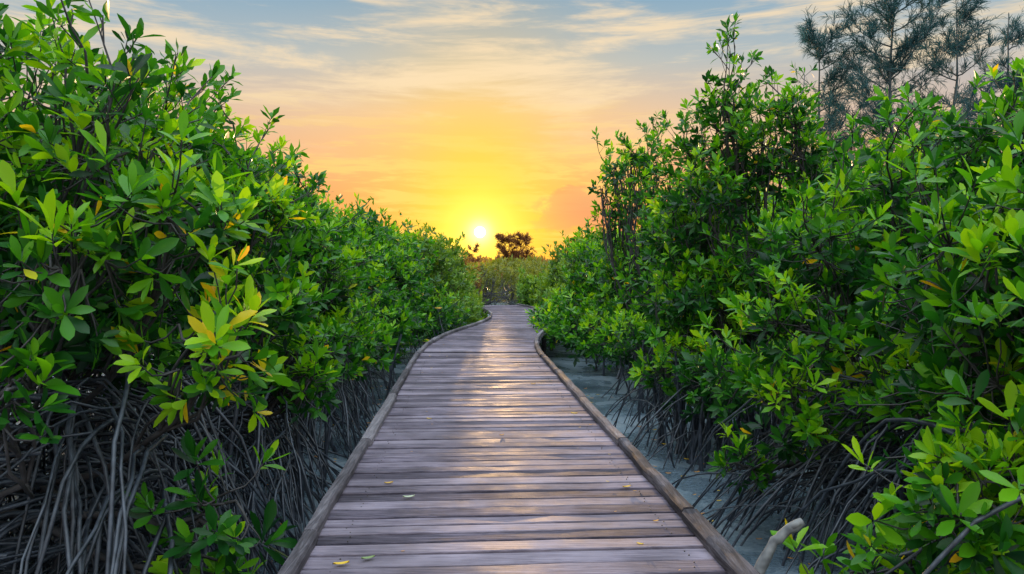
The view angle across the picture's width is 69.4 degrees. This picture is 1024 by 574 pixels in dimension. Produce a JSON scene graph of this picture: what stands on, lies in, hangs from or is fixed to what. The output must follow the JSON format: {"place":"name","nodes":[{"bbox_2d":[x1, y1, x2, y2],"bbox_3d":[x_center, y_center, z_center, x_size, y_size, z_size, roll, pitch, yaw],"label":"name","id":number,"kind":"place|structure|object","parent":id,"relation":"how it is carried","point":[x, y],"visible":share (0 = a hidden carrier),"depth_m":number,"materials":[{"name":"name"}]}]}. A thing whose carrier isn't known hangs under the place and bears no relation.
{"place":"outdoors","nodes":[
{"label":"outdoors","id":0,"kind":"place"},
{"bbox_2d":[1,288,949,573],"bbox_3d":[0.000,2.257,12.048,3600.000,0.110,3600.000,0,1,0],"label":"ground","id":1,"kind":"structure","parent":0,"point":[581,374],"depth_m":9.51,"materials":[{"name":"grey sand"}]},
{"bbox_2d":[0,385,31,509],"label":"mangrove tree","id":2,"kind":"object","parent":1,"relation":"on","point":[25,464],"depth_m":7.51,"materials":[{"name":"green plant"}]},
{"bbox_2d":[4,99,184,450],"bbox_3d":[-7.179,-0.257,11.311,4.570,5.300,5.612,0,1,0],"label":"mangrove tree","id":3,"kind":"object","parent":1,"relation":"on","point":[39,389],"depth_m":11.50,"materials":[{"name":"green plant"}]},
{"bbox_2d":[0,0,300,573],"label":"mangrove tree","id":4,"kind":"object","parent":1,"relation":"on","point":[50,285],"visible":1,"depth_m":4.32,"materials":[{"name":"green plant"}]},
{"bbox_2d":[0,39,364,573],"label":"mangrove tree","id":5,"kind":"object","parent":1,"relation":"on","point":[289,299],"visible":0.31,"depth_m":6.99,"materials":[{"name":"green plant"}]},
{"bbox_2d":[77,131,397,487],"bbox_3d":[-3.958,0.146,10.640,4.596,4.514,5.029,0,1,0],"label":"mangrove tree","id":6,"kind":"object","parent":1,"relation":"on","point":[339,303],"visible":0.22,"depth_m":10.26,"materials":[{"name":"green plant"}]},
{"bbox_2d":[286,180,408,416],"bbox_3d":[-4.098,0.131,14.213,4.473,4.397,4.264,0,1,0],"label":"mangrove tree","id":7,"kind":"object","parent":1,"relation":"on","point":[387,306],"visible":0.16,"depth_m":14.30,"materials":[{"name":"green plant"}]},
{"bbox_2d":[302,185,434,388],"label":"mangrove tree","id":8,"kind":"object","parent":1,"relation":"on","point":[405,321],"visible":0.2,"depth_m":17.45,"materials":[{"name":"green plant"}]},
{"bbox_2d":[339,205,470,364],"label":"mangrove tree","id":9,"kind":"object","parent":1,"relation":"on","point":[432,306],"visible":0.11,"depth_m":21.20,"materials":[{"name":"green plant"}]},
{"bbox_2d":[392,219,488,345],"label":"mangrove tree","id":10,"kind":"object","parent":1,"relation":"on","point":[476,310],"visible":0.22,"depth_m":26.72,"materials":[{"name":"green plant"}]},
{"bbox_2d":[417,224,481,319],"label":"mangrove tree","id":11,"kind":"object","parent":1,"relation":"on","point":[455,246],"visible":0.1,"depth_m":32.05,"materials":[{"name":"green plant"}]},
{"bbox_2d":[444,245,469,293],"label":"mangrove tree","id":12,"kind":"object","parent":1,"relation":"on","point":[456,261],"visible":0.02,"depth_m":40.98,"materials":[{"name":"green plant"}]},
{"bbox_2d":[465,243,484,262],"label":"casuarina tree","id":13,"kind":"object","parent":1,"relation":"on","point":[476,249],"visible":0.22,"depth_m":81.95,"materials":[{"name":"brown plant"}]},
{"bbox_2d":[459,252,491,295],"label":"mangrove tree","id":14,"kind":"object","parent":1,"relation":"on","point":[478,269],"visible":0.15,"depth_m":55.25,"materials":[{"name":"green plant"}]},
{"bbox_2d":[467,264,522,304],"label":"mangrove tree","id":15,"kind":"object","parent":1,"relation":"on","point":[471,267],"visible":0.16,"depth_m":44.87,"materials":[{"name":"green plant"}]},
{"bbox_2d":[473,268,516,304],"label":"mangrove tree","id":16,"kind":"object","parent":1,"relation":"on","point":[478,280],"visible":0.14,"depth_m":55.79,"materials":[{"name":"green plant"}]},
{"bbox_2d":[494,232,525,276],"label":"casuarina tree","id":17,"kind":"object","parent":1,"relation":"on","point":[503,238],"visible":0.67,"depth_m":77.75,"materials":[{"name":"brown plant"}]},
{"bbox_2d":[468,254,552,285],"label":"distant tree line","id":18,"kind":"object","parent":1,"relation":"on","point":[484,259],"depth_m":105.84,"materials":[{"name":"green plant"}]},
{"bbox_2d":[465,254,556,300],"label":"distant tree line","id":19,"kind":"object","parent":1,"relation":"on","point":[508,270],"visible":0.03,"depth_m":62.29,"materials":[{"name":"green plant"}]},
{"bbox_2d":[277,303,759,573],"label":"wooden boardwalk","id":20,"kind":"structure","parent":1,"relation":"on","point":[532,490],"depth_m":5.49,"materials":[{"name":"brown wood"}]},
{"bbox_2d":[262,334,809,569],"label":"fallen leaves","id":21,"kind":"object","parent":20,"relation":"on","point":[344,562],"visible":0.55,"depth_m":5.59,"materials":[{"name":"yellow plant"}]},
{"bbox_2d":[507,230,536,261],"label":"casuarina tree","id":22,"kind":"object","parent":1,"relation":"on","point":[526,239],"visible":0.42,"depth_m":78.63,"materials":[{"name":"brown plant"}]},
{"bbox_2d":[492,265,558,305],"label":"mangrove tree","id":23,"kind":"object","parent":1,"relation":"on","point":[523,285],"visible":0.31,"depth_m":38.84,"materials":[{"name":"green plant"}]},
{"bbox_2d":[514,256,549,296],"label":"mangrove tree","id":24,"kind":"object","parent":1,"relation":"on","point":[532,271],"visible":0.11,"depth_m":51.40,"materials":[{"name":"green plant"}]},
{"bbox_2d":[540,237,583,279],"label":"mangrove tree","id":25,"kind":"object","parent":1,"relation":"on","point":[541,266],"visible":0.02,"depth_m":42.72,"materials":[{"name":"green plant"}]},
{"bbox_2d":[526,228,605,307],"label":"mangrove tree","id":26,"kind":"object","parent":1,"relation":"on","point":[551,279],"visible":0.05,"depth_m":33.08,"materials":[{"name":"green plant"}]},
{"bbox_2d":[533,222,644,314],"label":"mangrove tree","id":27,"kind":"object","parent":1,"relation":"on","point":[562,283],"visible":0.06,"depth_m":27.33,"materials":[{"name":"green plant"}]},
{"bbox_2d":[524,218,671,359],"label":"mangrove tree","id":28,"kind":"object","parent":1,"relation":"on","point":[577,281],"visible":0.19,"depth_m":21.81,"materials":[{"name":"green plant"}]},
{"bbox_2d":[547,205,708,382],"bbox_3d":[3.793,0.089,18.512,5.388,4.297,4.618,1,1,31],"label":"mangrove tree","id":29,"kind":"object","parent":1,"relation":"on","point":[604,265],"visible":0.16,"depth_m":18.32,"materials":[{"name":"green plant"}]},
{"bbox_2d":[582,111,695,381],"bbox_3d":[2.936,-0.962,17.538,2.560,6.448,2.573,0,1,-13],"label":"mangrove tree","id":30,"kind":"object","parent":1,"relation":"on","point":[637,159],"visible":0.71,"depth_m":17.26,"materials":[{"name":"green plant"}]},
{"bbox_2d":[565,172,817,417],"bbox_3d":[3.679,-0.107,14.627,5.067,4.869,4.734,0,1,0],"label":"mangrove tree","id":31,"kind":"object","parent":1,"relation":"on","point":[609,338],"visible":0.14,"depth_m":14.60,"materials":[{"name":"green plant"}]},
{"bbox_2d":[605,12,906,493],"bbox_3d":[3.227,-0.679,10.543,4.370,6.156,5.017,0,1,0],"label":"mangrove tree","id":32,"kind":"object","parent":1,"relation":"on","point":[708,217],"visible":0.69,"depth_m":10.34,"materials":[{"name":"green plant"}]},
{"bbox_2d":[754,518,804,573],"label":"sawn branch","id":33,"kind":"object","parent":1,"relation":"on","point":[764,559],"visible":0.98,"depth_m":4.50,"materials":[{"name":"grey plant"}]},
{"bbox_2d":[760,6,883,190],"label":"casuarina tree","id":34,"kind":"object","parent":1,"relation":"on","point":[819,46],"visible":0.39,"depth_m":26.35,"materials":[{"name":"green plant"}]},
{"bbox_2d":[752,155,908,370],"bbox_3d":[7.561,-0.512,17.952,6.231,5.549,5.743,1,1,32],"label":"mangrove tree","id":35,"kind":"object","parent":1,"relation":"on","point":[770,200],"visible":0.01,"depth_m":17.98,"materials":[{"name":"green plant"}]},
{"bbox_2d":[672,57,1023,573],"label":"mangrove tree","id":36,"kind":"object","parent":1,"relation":"on","point":[760,375],"visible":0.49,"depth_m":6.79,"materials":[{"name":"green plant"}]},
{"bbox_2d":[770,109,1023,573],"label":"mangrove tree","id":37,"kind":"object","parent":1,"relation":"on","point":[984,454],"visible":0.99,"depth_m":4.35,"materials":[{"name":"green plant"}]},
{"bbox_2d":[802,0,998,192],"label":"casuarina tree","id":38,"kind":"object","parent":1,"relation":"on","point":[914,42],"visible":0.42,"depth_m":25.49,"materials":[{"name":"green plant"}]},
{"bbox_2d":[805,102,1023,421],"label":"mangrove tree","id":39,"kind":"object","parent":1,"relation":"on","point":[938,169],"depth_m":12.53,"materials":[{"name":"green plant"}]},
{"bbox_2d":[899,0,1005,154],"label":"casuarina tree","id":40,"kind":"object","parent":1,"relation":"on","point":[966,9],"visible":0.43,"depth_m":25.79,"materials":[{"name":"green plant"}]},
{"bbox_2d":[955,5,1023,133],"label":"casuarina tree","id":41,"kind":"object","parent":1,"relation":"on","point":[1009,38],"visible":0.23,"depth_m":26.71,"materials":[{"name":"green plant"}]},
{"bbox_2d":[0,0,1023,258],"label":"sky","id":42,"kind":"structure","parent":0,"point":[478,118],"materials":[{"name":"orange"}]}
]}

